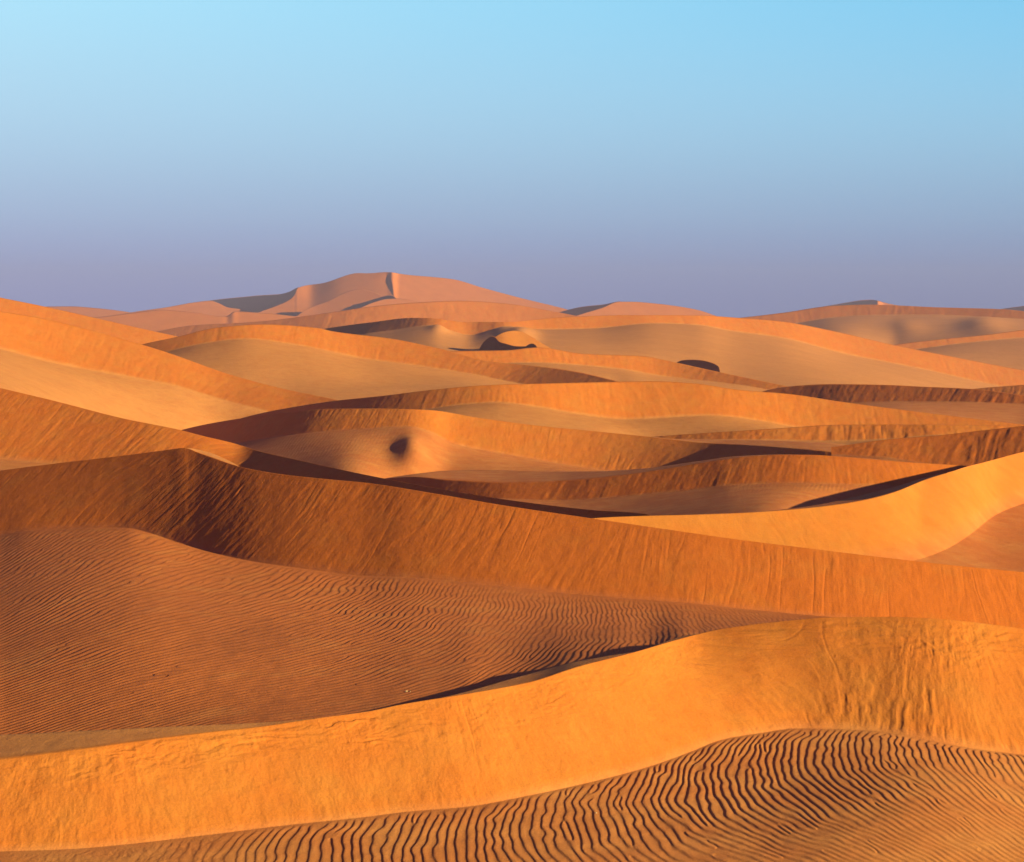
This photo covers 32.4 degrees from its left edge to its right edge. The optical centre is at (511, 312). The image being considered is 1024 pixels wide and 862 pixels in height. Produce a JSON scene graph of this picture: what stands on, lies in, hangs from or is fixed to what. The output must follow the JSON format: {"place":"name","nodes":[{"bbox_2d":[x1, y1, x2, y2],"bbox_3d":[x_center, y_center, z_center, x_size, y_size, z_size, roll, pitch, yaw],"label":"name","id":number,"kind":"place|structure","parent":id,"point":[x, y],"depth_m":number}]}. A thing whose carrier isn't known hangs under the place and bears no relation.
{"place":"outdoors","nodes":[
{"label":"outdoors","id":0,"kind":"place"},
{"bbox_2d":[46,306,129,316],"bbox_3d":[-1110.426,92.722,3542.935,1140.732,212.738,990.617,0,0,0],"label":"sand dune","id":1,"kind":"structure","parent":0,"point":[92,312],"depth_m":3762.78},
{"bbox_2d":[0,298,177,343],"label":"sand dune","id":2,"kind":"structure","parent":0,"point":[133,334],"depth_m":847.76},
{"bbox_2d":[0,311,336,429],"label":"sand dune","id":3,"kind":"structure","parent":0,"point":[80,367],"depth_m":527.57},
{"bbox_2d":[125,301,249,316],"bbox_3d":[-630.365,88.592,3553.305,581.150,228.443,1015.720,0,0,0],"label":"sand dune","id":4,"kind":"structure","parent":0,"point":[211,308],"depth_m":3725.18},
{"bbox_2d":[93,310,296,331],"bbox_3d":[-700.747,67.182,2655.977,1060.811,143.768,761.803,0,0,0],"label":"sand dune","id":5,"kind":"structure","parent":0,"point":[155,320],"depth_m":2796.26},
{"bbox_2d":[210,287,298,312],"bbox_3d":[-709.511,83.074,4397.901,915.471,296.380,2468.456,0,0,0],"label":"sand dune","id":6,"kind":"structure","parent":0,"point":[258,303],"depth_m":4598.41},
{"bbox_2d":[0,388,650,517],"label":"sand dune","id":7,"kind":"structure","parent":0,"point":[36,431],"depth_m":285.34},
{"bbox_2d":[297,289,382,315],"bbox_3d":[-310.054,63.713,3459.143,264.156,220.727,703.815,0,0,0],"label":"sand dune","id":8,"kind":"structure","parent":0,"point":[345,301],"depth_m":3436.40},
{"bbox_2d":[297,298,417,316],"bbox_3d":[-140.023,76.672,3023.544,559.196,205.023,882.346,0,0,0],"label":"sand dune","id":9,"kind":"structure","parent":0,"point":[388,301],"depth_m":3178.72},
{"bbox_2d":[157,301,578,336],"bbox_3d":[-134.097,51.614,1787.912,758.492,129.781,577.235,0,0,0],"label":"sand dune","id":10,"kind":"structure","parent":0,"point":[469,311],"depth_m":1935.69},
{"bbox_2d":[347,295,394,309],"bbox_3d":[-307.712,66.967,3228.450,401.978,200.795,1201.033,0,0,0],"label":"sand dune","id":11,"kind":"structure","parent":0,"point":[355,306],"depth_m":3367.31},
{"bbox_2d":[142,324,618,399],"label":"sand dune","id":12,"kind":"structure","parent":0,"point":[325,363],"depth_m":646.89},
{"bbox_2d":[258,272,566,315],"bbox_3d":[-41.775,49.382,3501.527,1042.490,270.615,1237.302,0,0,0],"label":"sand dune","id":13,"kind":"structure","parent":0,"point":[408,287],"depth_m":3695.83},
{"bbox_2d":[479,336,536,350],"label":"sand dune","id":14,"kind":"structure","parent":0,"point":[492,343],"depth_m":795.96},
{"bbox_2d":[0,617,1023,861],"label":"sand dune","id":15,"kind":"structure","parent":0,"point":[862,739],"depth_m":91.11},
{"bbox_2d":[0,448,1023,734],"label":"sand dune","id":16,"kind":"structure","parent":0,"point":[178,586],"depth_m":157.14},
{"bbox_2d":[0,0,1023,317],"label":"sky","id":17,"kind":"structure","parent":0,"point":[723,158]},
{"bbox_2d":[182,408,842,477],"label":"sand dune","id":18,"kind":"structure","parent":0,"point":[383,443],"depth_m":360.09},
{"bbox_2d":[496,331,550,348],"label":"sand dune","id":19,"kind":"structure","parent":0,"point":[516,338],"depth_m":855.36},
{"bbox_2d":[560,301,620,315],"bbox_3d":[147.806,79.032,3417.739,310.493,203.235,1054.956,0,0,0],"label":"sand dune","id":20,"kind":"structure","parent":0,"point":[578,311],"depth_m":3618.61},
{"bbox_2d":[452,347,787,391],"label":"sand dune","id":21,"kind":"structure","parent":0,"point":[621,368],"depth_m":726.99},
{"bbox_2d":[244,381,1023,436],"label":"sand dune","id":22,"kind":"structure","parent":0,"point":[652,408],"depth_m":433.80},
{"bbox_2d":[577,302,714,315],"bbox_3d":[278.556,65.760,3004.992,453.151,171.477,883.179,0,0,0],"label":"sand dune","id":23,"kind":"structure","parent":0,"point":[629,308],"depth_m":3173.66},
{"bbox_2d":[325,315,1023,388],"bbox_3d":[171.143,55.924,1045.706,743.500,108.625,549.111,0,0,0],"label":"sand dune","id":24,"kind":"structure","parent":0,"point":[783,353],"depth_m":1098.53},
{"bbox_2d":[384,454,966,515],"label":"sand dune","id":25,"kind":"structure","parent":0,"point":[749,483],"depth_m":264.22},
{"bbox_2d":[677,360,719,371],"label":"sand dune","id":26,"kind":"structure","parent":0,"point":[703,364],"depth_m":773.10},
{"bbox_2d":[593,452,1023,571],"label":"sand dune","id":27,"kind":"structure","parent":0,"point":[971,516],"depth_m":196.50},
{"bbox_2d":[656,424,1017,444],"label":"sand dune","id":28,"kind":"structure","parent":0,"point":[845,434],"depth_m":377.87},
{"bbox_2d":[823,300,892,306],"bbox_3d":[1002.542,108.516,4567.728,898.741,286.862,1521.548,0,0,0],"label":"sand dune","id":29,"kind":"structure","parent":0,"point":[867,302],"depth_m":4743.71},
{"bbox_2d":[742,305,1023,344],"bbox_3d":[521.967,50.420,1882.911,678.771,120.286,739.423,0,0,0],"label":"sand dune","id":30,"kind":"structure","parent":0,"point":[893,324],"depth_m":1953.95},
{"bbox_2d":[762,384,1023,424],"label":"sand dune","id":31,"kind":"structure","parent":0,"point":[986,405],"depth_m":533.83},
{"bbox_2d":[831,426,1023,465],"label":"sand dune","id":32,"kind":"structure","parent":0,"point":[970,448],"depth_m":310.45},
{"bbox_2d":[896,330,1023,369],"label":"sand dune","id":33,"kind":"structure","parent":0,"point":[1004,349],"depth_m":1459.98},
{"bbox_2d":[977,385,1023,394],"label":"sand dune","id":34,"kind":"structure","parent":0,"point":[1017,389],"depth_m":653.65},
{"bbox_2d":[1004,306,1023,310],"bbox_3d":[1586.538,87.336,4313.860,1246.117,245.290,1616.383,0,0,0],"label":"sand dune","id":35,"kind":"structure","parent":0,"point":[1020,308],"depth_m":4492.69}
]}

